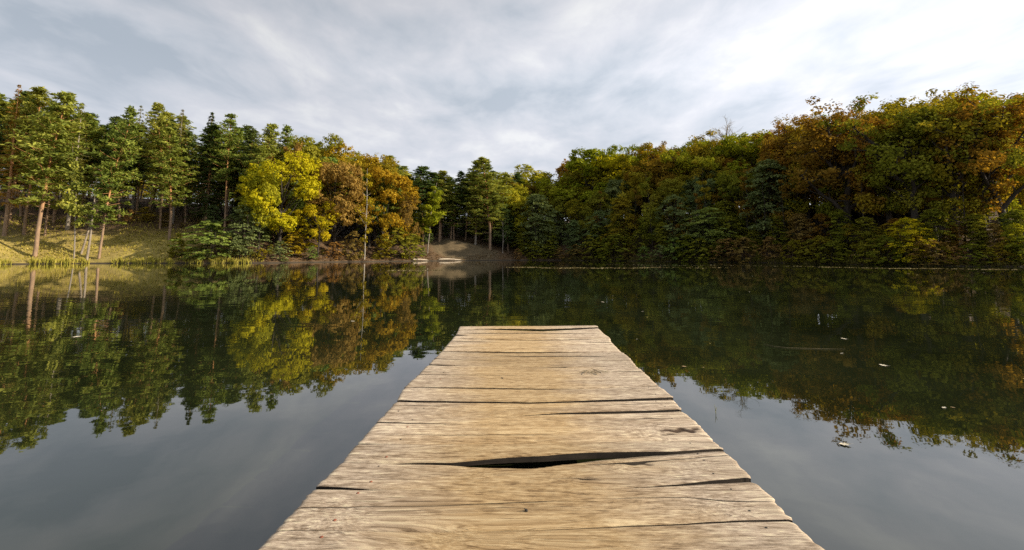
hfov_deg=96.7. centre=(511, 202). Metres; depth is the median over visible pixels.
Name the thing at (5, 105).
pine tree
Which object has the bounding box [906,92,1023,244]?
oak tree
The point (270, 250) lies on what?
bush
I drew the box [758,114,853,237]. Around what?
oak tree
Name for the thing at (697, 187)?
oak tree
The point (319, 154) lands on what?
broadleaf tree
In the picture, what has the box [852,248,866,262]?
bush
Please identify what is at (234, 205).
young tree
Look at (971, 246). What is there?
bush
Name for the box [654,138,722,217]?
oak tree
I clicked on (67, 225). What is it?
larch tree
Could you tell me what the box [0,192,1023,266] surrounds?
ground
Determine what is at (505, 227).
slender tree
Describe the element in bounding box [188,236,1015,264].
fallen leaves
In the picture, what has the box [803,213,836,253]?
young tree
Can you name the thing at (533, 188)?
broadleaf tree
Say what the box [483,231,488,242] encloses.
young tree
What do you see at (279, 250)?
bush
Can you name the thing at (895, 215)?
broadleaf tree
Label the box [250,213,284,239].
young tree
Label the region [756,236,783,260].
bush
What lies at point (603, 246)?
bush
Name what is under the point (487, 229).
young tree
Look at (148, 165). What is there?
pine tree
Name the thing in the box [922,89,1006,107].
broadleaf tree
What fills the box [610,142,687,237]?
oak tree
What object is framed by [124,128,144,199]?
pine tree
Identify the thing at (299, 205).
broadleaf tree
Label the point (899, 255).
bush
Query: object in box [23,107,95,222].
pine tree
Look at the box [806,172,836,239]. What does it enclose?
slender tree
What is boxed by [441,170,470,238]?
pine tree
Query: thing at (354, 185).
broadleaf tree
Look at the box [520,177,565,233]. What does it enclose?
broadleaf tree
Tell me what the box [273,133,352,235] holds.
broadleaf tree
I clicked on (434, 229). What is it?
young tree
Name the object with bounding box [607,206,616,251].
slender tree
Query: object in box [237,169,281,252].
broadleaf tree
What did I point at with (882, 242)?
bush
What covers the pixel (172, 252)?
bush
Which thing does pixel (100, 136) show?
pine tree
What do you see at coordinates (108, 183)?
pine tree
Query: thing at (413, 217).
young tree
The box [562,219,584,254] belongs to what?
young tree
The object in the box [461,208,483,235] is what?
young tree
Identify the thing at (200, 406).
water
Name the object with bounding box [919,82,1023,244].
oak tree
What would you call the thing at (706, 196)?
slender tree
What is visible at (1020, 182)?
broadleaf tree
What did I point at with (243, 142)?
pine tree
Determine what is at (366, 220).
slender tree
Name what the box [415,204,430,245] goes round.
pine tree
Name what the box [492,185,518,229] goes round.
pine tree
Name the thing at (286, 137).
pine tree
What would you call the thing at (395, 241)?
bush
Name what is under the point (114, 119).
pine tree
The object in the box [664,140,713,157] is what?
broadleaf tree
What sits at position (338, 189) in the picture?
broadleaf tree
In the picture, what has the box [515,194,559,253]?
young tree
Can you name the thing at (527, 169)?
broadleaf tree
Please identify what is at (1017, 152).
oak tree
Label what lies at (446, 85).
sky
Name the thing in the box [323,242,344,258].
bush
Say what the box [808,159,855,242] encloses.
slender tree
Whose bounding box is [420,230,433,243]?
young tree
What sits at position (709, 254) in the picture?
bush
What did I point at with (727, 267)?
drifting litter
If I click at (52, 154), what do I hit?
pine tree
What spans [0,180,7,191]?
young tree
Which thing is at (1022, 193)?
broadleaf tree
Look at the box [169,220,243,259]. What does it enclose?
bush
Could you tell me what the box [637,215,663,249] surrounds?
broadleaf tree
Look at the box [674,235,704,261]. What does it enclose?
bush
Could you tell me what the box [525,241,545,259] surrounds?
bush
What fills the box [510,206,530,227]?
oak tree
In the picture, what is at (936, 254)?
bush
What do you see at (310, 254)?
bush
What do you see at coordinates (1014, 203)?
broadleaf tree
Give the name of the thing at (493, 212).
pine tree
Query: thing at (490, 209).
pine tree
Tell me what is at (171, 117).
pine tree
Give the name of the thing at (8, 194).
larch tree
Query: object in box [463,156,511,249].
pine tree
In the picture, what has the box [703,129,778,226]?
broadleaf tree
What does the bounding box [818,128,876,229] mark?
oak tree
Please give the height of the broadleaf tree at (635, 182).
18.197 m
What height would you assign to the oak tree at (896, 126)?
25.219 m
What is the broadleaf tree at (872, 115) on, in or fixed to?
on the ground at (459, 247)
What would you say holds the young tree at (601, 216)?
on the ground at (459, 247)
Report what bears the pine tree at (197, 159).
on the ground at (459, 247)
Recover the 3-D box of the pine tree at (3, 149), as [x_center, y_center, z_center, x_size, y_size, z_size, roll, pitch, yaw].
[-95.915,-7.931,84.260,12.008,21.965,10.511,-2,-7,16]
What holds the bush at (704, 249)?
on the ground at (459, 247)
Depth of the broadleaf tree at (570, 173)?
139.92 m
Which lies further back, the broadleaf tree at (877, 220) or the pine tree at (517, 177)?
the pine tree at (517, 177)
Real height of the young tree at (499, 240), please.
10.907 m
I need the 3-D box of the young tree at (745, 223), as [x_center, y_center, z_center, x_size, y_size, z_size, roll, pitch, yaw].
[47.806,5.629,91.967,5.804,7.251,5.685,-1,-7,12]
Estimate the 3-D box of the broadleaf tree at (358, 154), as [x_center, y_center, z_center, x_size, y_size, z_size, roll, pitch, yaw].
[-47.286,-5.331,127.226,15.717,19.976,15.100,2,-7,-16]
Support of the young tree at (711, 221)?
on the ground at (459, 247)
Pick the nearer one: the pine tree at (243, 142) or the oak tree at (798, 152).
the oak tree at (798, 152)
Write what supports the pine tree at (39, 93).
on the ground at (459, 247)
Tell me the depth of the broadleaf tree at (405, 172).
122.02 m
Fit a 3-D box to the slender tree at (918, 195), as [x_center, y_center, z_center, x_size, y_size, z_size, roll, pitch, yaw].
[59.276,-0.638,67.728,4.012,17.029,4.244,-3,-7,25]
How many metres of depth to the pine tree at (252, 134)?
97.77 m
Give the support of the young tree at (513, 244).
on the ground at (459, 247)
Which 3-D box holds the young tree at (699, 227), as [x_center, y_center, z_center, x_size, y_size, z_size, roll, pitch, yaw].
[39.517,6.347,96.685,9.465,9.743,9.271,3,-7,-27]
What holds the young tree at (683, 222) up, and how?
on the ground at (459, 247)
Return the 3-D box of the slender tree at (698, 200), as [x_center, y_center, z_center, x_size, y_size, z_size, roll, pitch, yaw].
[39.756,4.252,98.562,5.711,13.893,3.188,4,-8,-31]
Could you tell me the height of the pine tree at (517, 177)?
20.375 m
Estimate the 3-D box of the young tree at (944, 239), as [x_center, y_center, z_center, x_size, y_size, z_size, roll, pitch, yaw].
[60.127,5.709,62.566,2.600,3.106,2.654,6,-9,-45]
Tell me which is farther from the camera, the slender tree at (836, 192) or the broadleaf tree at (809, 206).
the broadleaf tree at (809, 206)
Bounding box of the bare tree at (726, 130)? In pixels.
[711,117,742,145]
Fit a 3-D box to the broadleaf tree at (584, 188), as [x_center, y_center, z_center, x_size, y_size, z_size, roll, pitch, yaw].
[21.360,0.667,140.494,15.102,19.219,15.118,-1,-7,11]
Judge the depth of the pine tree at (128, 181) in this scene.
92.59 m
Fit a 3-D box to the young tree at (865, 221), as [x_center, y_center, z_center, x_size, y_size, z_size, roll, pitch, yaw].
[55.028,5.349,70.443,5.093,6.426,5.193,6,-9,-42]
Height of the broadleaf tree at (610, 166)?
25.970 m
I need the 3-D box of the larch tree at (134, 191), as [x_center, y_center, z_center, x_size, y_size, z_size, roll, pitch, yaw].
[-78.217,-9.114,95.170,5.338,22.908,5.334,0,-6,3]
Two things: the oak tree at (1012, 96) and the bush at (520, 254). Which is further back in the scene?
the bush at (520, 254)
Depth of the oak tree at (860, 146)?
72.99 m
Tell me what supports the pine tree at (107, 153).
on the ground at (459, 247)
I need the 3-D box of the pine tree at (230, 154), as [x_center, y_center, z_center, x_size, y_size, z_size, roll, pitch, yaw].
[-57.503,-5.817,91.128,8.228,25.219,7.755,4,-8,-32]
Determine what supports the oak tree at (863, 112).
on the ground at (459, 247)
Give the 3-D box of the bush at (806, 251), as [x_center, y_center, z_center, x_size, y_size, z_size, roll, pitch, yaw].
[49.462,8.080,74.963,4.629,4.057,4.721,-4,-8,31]
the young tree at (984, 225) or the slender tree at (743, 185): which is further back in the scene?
the slender tree at (743, 185)
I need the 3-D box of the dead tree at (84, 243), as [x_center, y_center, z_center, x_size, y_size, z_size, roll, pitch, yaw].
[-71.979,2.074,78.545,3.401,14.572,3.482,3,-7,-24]
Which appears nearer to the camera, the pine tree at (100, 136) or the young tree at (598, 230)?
the pine tree at (100, 136)
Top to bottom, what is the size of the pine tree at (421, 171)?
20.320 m
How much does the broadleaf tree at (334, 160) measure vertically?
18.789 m
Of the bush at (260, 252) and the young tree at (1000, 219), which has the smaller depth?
the young tree at (1000, 219)
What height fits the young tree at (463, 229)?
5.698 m
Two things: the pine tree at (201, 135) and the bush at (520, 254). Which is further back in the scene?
the bush at (520, 254)
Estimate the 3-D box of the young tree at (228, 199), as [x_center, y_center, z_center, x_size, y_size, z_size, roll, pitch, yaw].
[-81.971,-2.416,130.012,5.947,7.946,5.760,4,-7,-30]
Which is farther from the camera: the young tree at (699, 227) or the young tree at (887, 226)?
the young tree at (699, 227)
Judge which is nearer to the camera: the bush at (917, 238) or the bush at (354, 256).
the bush at (917, 238)
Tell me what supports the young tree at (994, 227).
on the ground at (459, 247)
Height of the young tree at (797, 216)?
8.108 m
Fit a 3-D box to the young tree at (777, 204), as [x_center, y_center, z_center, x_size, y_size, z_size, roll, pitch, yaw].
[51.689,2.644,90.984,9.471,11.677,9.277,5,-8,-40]
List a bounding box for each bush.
[167,233,187,257]
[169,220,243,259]
[253,248,267,259]
[266,244,274,253]
[267,241,292,260]
[281,230,306,256]
[283,221,318,248]
[306,246,318,259]
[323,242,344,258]
[337,231,366,259]
[375,237,392,258]
[380,227,416,258]
[403,234,425,258]
[513,248,521,259]
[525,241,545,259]
[540,240,559,258]
[566,244,583,258]
[579,235,601,258]
[593,238,614,259]
[595,233,614,255]
[597,234,634,260]
[636,246,653,259]
[649,245,669,260]
[661,237,686,259]
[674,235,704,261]
[684,238,713,261]
[704,242,726,258]
[708,238,745,261]
[726,237,757,262]
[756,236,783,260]
[781,239,813,262]
[797,239,828,261]
[806,235,840,260]
[814,240,855,263]
[837,249,855,261]
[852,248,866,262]
[855,239,892,264]
[866,235,912,264]
[885,243,919,264]
[905,240,957,265]
[906,235,933,262]
[931,245,961,263]
[938,246,969,264]
[952,243,996,265]
[970,245,999,262]
[984,242,1016,265]
[1000,236,1023,263]
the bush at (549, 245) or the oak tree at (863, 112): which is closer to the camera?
the oak tree at (863, 112)
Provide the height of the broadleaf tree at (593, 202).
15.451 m
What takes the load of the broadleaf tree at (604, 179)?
on the ground at (459, 247)
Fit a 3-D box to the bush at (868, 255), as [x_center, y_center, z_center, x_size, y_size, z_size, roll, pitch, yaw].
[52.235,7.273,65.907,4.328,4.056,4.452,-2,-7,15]
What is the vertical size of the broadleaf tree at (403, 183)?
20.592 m
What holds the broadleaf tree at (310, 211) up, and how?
on the ground at (459, 247)
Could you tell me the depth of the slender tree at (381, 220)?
98.25 m
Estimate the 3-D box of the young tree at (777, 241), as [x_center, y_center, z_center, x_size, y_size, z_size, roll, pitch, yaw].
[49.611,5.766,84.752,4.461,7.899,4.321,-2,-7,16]
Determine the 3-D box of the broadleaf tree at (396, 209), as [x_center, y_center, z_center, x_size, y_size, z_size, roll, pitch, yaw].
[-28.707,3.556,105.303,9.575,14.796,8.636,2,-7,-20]
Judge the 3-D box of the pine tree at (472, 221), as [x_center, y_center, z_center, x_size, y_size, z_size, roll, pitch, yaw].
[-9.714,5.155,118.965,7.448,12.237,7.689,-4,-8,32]
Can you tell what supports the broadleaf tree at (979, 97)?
on the ground at (459, 247)
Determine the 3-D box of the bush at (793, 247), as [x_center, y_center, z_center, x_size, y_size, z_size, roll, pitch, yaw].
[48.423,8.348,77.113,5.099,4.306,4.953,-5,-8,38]
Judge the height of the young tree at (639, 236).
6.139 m
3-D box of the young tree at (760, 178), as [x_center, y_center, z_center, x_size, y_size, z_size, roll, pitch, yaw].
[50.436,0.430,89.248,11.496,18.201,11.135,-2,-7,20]
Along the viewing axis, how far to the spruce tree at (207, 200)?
92.83 m
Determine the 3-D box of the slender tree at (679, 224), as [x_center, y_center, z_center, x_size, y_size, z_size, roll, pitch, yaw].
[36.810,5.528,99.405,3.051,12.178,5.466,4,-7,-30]
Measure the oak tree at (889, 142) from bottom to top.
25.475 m
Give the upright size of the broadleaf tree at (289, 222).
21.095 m
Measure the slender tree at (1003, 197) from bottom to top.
15.445 m
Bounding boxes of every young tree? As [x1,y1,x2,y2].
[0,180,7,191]
[119,209,138,221]
[126,180,145,197]
[135,207,155,221]
[142,180,159,198]
[158,212,172,227]
[203,204,221,230]
[218,189,235,205]
[220,205,271,257]
[228,202,238,214]
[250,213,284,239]
[402,210,423,245]
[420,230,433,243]
[431,222,443,234]
[452,217,473,235]
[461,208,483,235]
[480,209,500,238]
[482,215,521,247]
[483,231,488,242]
[499,211,527,247]
[510,217,528,246]
[514,228,530,253]
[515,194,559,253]
[538,217,558,254]
[542,210,569,245]
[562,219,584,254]
[579,210,615,247]
[586,225,610,254]
[604,197,638,247]
[608,213,632,253]
[627,230,650,253]
[652,194,699,251]
[653,206,694,247]
[653,222,674,253]
[673,221,694,253]
[674,210,720,253]
[681,206,736,252]
[709,216,747,250]
[710,201,747,246]
[737,215,762,242]
[738,159,803,245]
[744,230,762,251]
[748,189,798,237]
[766,212,790,253]
[781,213,820,256]
[796,235,808,253]
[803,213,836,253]
[825,208,856,257]
[847,217,884,253]
[873,222,907,254]
[883,217,938,261]
[883,218,903,249]
[891,218,932,256]
[916,208,961,252]
[936,233,961,253]
[943,224,975,253]
[958,213,1002,253]
[960,219,990,249]
[983,224,1008,254]
[991,213,1014,248]
[996,209,1023,247]
[1000,223,1023,260]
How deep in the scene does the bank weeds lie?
75.15 m
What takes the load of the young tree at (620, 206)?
on the ground at (459, 247)
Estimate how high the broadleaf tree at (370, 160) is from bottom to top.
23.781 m
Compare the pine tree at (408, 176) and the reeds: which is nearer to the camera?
the reeds
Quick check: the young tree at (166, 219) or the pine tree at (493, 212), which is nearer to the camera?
the young tree at (166, 219)
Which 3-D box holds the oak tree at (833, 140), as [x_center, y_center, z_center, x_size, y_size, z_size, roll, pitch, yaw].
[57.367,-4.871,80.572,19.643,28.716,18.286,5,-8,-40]
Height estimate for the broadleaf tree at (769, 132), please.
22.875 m
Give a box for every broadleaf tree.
[235,150,321,254]
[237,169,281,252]
[240,165,314,242]
[269,157,330,240]
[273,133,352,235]
[278,146,337,228]
[293,149,341,227]
[293,201,340,255]
[298,157,350,237]
[306,160,367,254]
[313,174,366,241]
[324,142,380,239]
[328,166,380,241]
[343,154,400,246]
[345,151,364,161]
[351,176,404,246]
[355,165,420,251]
[401,169,417,188]
[495,164,552,191]
[499,182,533,248]
[507,182,537,213]
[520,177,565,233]
[529,168,583,233]
[541,186,578,235]
[550,196,581,238]
[554,147,619,209]
[554,158,589,201]
[557,178,597,220]
[564,198,596,241]
[573,165,617,226]
[574,220,591,249]
[577,191,615,232]
[581,153,635,210]
[597,166,617,193]
[598,179,638,227]
[602,144,657,230]
[615,167,659,230]
[619,171,661,225]
[623,154,692,215]
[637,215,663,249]
[641,146,690,185]
[642,177,693,227]
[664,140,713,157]
[676,191,708,231]
[687,163,729,223]
[701,169,745,218]
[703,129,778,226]
[712,170,766,233]
[714,155,755,224]
[725,150,759,220]
[736,129,787,143]
[788,192,823,228]
[819,104,889,203]
[841,223,867,253]
[851,189,898,227]
[862,96,960,126]
[862,228,887,254]
[863,185,908,226]
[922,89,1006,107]
[933,146,1021,219]
[947,184,993,225]
[960,93,1023,204]
[986,175,1023,221]
[997,153,1023,212]
[1009,185,1023,209]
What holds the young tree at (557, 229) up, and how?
on the ground at (459, 247)
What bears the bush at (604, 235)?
on the ground at (459, 247)
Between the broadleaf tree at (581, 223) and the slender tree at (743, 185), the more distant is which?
the broadleaf tree at (581, 223)
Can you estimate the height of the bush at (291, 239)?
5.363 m
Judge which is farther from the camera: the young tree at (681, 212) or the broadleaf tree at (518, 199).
the broadleaf tree at (518, 199)
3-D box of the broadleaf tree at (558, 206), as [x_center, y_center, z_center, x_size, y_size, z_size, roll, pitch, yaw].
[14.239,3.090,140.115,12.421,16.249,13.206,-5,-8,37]
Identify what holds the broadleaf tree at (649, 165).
on the ground at (459, 247)
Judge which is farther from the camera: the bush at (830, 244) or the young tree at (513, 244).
the young tree at (513, 244)
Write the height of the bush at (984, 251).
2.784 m
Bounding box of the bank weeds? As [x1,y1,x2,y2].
[562,255,1023,266]
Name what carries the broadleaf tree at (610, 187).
on the ground at (459, 247)
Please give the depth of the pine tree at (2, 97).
92.12 m
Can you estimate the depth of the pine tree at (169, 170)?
84.89 m
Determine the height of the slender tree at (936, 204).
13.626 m
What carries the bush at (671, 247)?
on the ground at (459, 247)
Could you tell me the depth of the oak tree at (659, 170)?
117.03 m
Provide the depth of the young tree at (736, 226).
91.15 m
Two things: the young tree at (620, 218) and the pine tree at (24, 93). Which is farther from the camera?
the young tree at (620, 218)
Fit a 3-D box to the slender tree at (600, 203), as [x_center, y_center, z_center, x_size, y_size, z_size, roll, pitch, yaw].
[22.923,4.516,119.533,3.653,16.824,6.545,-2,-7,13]
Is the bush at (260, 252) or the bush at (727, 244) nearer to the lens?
the bush at (260, 252)
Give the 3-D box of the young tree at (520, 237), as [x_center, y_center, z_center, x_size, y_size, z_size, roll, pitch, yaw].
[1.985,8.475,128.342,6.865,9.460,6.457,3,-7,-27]
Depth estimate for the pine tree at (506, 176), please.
140.26 m
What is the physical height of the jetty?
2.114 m
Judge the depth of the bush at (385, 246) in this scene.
97.25 m
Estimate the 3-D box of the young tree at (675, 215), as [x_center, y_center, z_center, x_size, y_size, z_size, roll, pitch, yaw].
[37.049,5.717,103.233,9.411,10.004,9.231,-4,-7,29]
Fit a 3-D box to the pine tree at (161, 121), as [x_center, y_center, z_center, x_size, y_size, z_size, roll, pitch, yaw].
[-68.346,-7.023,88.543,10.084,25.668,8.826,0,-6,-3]
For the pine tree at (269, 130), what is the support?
on the ground at (459, 247)
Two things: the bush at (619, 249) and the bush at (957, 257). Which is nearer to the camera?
the bush at (957, 257)
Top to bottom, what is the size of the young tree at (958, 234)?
4.384 m
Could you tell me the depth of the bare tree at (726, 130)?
117.01 m
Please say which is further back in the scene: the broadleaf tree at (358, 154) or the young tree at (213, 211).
the broadleaf tree at (358, 154)
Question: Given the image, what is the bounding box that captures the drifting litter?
[388,264,1021,270]
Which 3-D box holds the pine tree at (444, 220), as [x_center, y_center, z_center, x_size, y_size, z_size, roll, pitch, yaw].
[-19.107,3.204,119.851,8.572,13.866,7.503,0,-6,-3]
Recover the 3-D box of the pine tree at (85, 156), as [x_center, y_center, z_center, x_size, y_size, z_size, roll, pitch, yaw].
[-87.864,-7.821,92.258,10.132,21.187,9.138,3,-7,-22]
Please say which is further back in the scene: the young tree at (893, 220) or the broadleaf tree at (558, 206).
the broadleaf tree at (558, 206)
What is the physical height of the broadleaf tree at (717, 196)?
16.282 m
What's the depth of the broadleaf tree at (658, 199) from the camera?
105.80 m
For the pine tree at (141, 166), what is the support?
on the ground at (459, 247)
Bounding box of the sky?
[0,0,1023,220]
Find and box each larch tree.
[0,85,33,235]
[56,103,91,229]
[120,106,147,210]
[165,109,188,222]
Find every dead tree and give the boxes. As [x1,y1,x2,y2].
[77,179,103,259]
[80,174,101,253]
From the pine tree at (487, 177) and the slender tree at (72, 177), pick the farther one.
the pine tree at (487, 177)
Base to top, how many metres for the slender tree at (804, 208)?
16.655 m
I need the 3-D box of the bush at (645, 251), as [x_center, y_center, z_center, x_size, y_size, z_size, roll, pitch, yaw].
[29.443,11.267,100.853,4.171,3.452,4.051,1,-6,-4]
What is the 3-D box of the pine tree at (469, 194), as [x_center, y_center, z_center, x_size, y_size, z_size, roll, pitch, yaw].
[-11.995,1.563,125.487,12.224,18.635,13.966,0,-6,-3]
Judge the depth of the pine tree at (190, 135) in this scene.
97.90 m
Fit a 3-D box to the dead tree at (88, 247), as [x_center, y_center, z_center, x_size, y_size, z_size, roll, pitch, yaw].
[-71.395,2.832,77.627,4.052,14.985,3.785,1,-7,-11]
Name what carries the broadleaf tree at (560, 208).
on the ground at (459, 247)
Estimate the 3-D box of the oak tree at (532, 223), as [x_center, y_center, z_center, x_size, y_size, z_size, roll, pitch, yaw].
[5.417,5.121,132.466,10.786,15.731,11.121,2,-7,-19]
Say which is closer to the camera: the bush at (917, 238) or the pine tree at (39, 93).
the bush at (917, 238)
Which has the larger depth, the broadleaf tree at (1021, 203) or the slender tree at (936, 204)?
the broadleaf tree at (1021, 203)
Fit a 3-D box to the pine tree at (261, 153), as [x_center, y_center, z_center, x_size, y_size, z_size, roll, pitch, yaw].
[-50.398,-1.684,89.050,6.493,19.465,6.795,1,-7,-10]
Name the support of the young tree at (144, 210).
on the ground at (459, 247)
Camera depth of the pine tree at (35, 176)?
86.63 m
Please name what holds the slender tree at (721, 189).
on the ground at (459, 247)
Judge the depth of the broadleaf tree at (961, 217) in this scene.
78.55 m
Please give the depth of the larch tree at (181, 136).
92.90 m
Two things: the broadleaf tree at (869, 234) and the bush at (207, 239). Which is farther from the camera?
the bush at (207, 239)
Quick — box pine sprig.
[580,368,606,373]
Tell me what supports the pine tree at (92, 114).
on the ground at (459, 247)
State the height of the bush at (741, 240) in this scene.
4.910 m
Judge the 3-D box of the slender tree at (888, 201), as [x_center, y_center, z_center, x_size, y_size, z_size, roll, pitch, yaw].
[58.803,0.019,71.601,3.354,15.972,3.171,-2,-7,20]
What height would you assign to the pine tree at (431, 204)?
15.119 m
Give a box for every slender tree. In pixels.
[56,146,92,258]
[354,168,374,259]
[373,208,390,257]
[419,184,446,252]
[493,194,510,252]
[592,191,605,224]
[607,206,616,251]
[625,187,642,232]
[638,178,665,250]
[669,203,688,236]
[685,193,703,233]
[696,180,716,244]
[714,187,734,233]
[734,168,756,248]
[769,175,796,254]
[782,166,813,231]
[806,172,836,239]
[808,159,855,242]
[848,155,884,242]
[873,175,900,230]
[893,147,929,216]
[918,162,956,250]
[939,158,987,248]
[961,173,990,224]
[986,152,1021,210]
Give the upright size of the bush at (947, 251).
2.725 m
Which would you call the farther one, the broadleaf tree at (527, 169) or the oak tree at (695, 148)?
the broadleaf tree at (527, 169)
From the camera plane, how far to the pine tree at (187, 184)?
92.50 m
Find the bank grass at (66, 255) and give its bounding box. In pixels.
[0,213,263,261]
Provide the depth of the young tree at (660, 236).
99.58 m
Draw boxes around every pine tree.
[0,86,71,234]
[0,93,7,108]
[0,98,44,220]
[0,101,31,216]
[0,108,21,177]
[1,90,100,256]
[1,91,40,207]
[16,115,83,235]
[20,119,46,213]
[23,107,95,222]
[51,112,113,204]
[60,113,99,197]
[63,121,105,183]
[76,105,145,258]
[78,129,123,212]
[86,125,143,218]
[94,116,125,201]
[95,131,141,216]
[117,123,160,212]
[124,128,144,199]
[133,102,192,228]
[136,112,197,211]
[137,119,188,221]
[141,127,199,239]
[164,115,202,207]
[167,142,205,222]
[172,130,199,214]
[178,124,238,220]
[184,145,202,206]
[195,128,225,199]
[200,151,237,219]
[202,113,246,233]
[211,133,245,222]
[218,126,248,212]
[227,129,262,199]
[229,124,260,201]
[232,146,255,201]
[234,146,268,237]
[241,123,284,232]
[272,124,295,236]
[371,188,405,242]
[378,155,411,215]
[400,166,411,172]
[401,175,425,228]
[407,166,435,227]
[414,172,448,236]
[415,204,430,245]
[423,185,446,240]
[426,170,462,241]
[435,196,453,239]
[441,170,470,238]
[441,182,469,239]
[447,177,463,231]
[458,199,488,240]
[459,159,498,244]
[459,176,485,240]
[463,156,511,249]
[479,175,503,242]
[479,193,507,239]
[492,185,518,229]
[496,208,516,251]
[497,173,514,208]
[509,172,526,208]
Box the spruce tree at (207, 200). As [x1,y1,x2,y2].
[184,112,229,220]
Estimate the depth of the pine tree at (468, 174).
119.91 m
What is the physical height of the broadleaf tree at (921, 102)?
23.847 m
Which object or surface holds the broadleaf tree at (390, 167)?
on the ground at (459, 247)
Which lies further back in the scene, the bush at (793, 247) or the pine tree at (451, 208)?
the pine tree at (451, 208)
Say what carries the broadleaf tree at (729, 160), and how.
on the ground at (459, 247)
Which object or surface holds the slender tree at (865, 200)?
on the ground at (459, 247)
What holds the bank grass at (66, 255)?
on the ground at (459, 247)
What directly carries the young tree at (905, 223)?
on the ground at (459, 247)
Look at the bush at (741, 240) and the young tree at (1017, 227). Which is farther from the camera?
the bush at (741, 240)
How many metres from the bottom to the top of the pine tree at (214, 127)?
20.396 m
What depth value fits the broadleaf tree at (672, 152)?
127.81 m
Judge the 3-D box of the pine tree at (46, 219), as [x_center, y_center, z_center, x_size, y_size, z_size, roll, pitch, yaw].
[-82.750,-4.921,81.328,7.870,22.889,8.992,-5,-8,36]
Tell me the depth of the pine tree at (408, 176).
117.85 m
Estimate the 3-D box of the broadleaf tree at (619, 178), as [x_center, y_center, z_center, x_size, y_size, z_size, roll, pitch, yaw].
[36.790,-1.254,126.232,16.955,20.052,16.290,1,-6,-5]
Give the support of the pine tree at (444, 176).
on the ground at (459, 247)
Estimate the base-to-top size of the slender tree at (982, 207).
11.715 m
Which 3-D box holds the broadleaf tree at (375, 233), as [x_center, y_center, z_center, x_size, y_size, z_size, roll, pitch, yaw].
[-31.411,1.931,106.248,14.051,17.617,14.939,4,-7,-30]
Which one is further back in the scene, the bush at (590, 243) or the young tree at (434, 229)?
the young tree at (434, 229)
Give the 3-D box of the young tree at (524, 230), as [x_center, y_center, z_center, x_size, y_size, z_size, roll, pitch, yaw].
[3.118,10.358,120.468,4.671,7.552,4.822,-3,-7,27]
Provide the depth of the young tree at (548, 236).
120.54 m
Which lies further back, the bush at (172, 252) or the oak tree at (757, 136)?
the oak tree at (757, 136)
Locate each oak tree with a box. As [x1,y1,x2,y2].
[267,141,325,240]
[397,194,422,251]
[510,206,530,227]
[520,193,546,243]
[541,200,565,231]
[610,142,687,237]
[628,141,686,233]
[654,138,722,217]
[669,129,729,230]
[682,169,741,239]
[732,176,773,236]
[737,131,803,218]
[749,111,839,239]
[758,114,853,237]
[762,96,896,251]
[816,93,945,252]
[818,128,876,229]
[824,98,902,242]
[826,108,869,212]
[843,87,972,244]
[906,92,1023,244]
[919,81,1023,234]
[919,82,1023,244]
[933,122,985,229]
[985,124,1023,190]
[1003,92,1023,102]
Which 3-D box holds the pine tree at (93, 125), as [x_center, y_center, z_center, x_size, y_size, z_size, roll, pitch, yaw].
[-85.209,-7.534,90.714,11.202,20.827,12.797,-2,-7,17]
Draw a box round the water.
[0,260,1023,549]
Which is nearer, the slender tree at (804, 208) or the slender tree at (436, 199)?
the slender tree at (804, 208)
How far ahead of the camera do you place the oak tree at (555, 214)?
132.20 m
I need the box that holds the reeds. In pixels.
[0,256,251,263]
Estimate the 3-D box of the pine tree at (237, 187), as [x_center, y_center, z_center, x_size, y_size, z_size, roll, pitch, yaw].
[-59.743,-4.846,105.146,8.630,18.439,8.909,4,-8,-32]
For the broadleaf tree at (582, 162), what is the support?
on the ground at (459, 247)
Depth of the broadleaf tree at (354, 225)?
104.83 m
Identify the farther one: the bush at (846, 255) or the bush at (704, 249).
the bush at (704, 249)
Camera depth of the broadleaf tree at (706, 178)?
111.27 m
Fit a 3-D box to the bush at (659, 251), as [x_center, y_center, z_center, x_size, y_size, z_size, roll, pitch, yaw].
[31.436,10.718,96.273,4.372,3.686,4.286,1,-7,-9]
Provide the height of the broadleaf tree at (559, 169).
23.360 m
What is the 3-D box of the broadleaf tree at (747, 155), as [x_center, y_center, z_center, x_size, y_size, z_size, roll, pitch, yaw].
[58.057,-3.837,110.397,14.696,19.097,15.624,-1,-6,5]
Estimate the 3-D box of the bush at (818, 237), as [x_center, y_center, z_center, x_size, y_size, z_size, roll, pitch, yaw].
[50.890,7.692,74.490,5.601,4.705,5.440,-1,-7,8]
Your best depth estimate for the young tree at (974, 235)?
61.28 m
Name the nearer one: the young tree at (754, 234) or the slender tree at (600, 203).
the young tree at (754, 234)
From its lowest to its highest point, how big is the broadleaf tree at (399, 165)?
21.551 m
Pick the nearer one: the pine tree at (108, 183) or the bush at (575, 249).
the pine tree at (108, 183)
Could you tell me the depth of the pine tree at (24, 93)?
87.88 m
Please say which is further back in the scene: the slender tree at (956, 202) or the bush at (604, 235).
the bush at (604, 235)
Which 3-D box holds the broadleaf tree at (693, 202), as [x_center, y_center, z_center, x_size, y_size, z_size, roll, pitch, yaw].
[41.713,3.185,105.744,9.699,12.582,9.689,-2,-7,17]
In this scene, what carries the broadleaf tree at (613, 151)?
on the ground at (459, 247)
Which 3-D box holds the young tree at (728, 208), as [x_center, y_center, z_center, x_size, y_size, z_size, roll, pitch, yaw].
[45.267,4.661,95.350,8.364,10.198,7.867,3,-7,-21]
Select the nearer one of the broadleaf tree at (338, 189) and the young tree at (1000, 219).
the young tree at (1000, 219)
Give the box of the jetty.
[258,325,823,549]
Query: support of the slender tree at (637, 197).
on the ground at (459, 247)
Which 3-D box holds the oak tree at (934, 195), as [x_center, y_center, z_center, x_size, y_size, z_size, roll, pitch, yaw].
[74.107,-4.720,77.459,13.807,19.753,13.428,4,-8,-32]

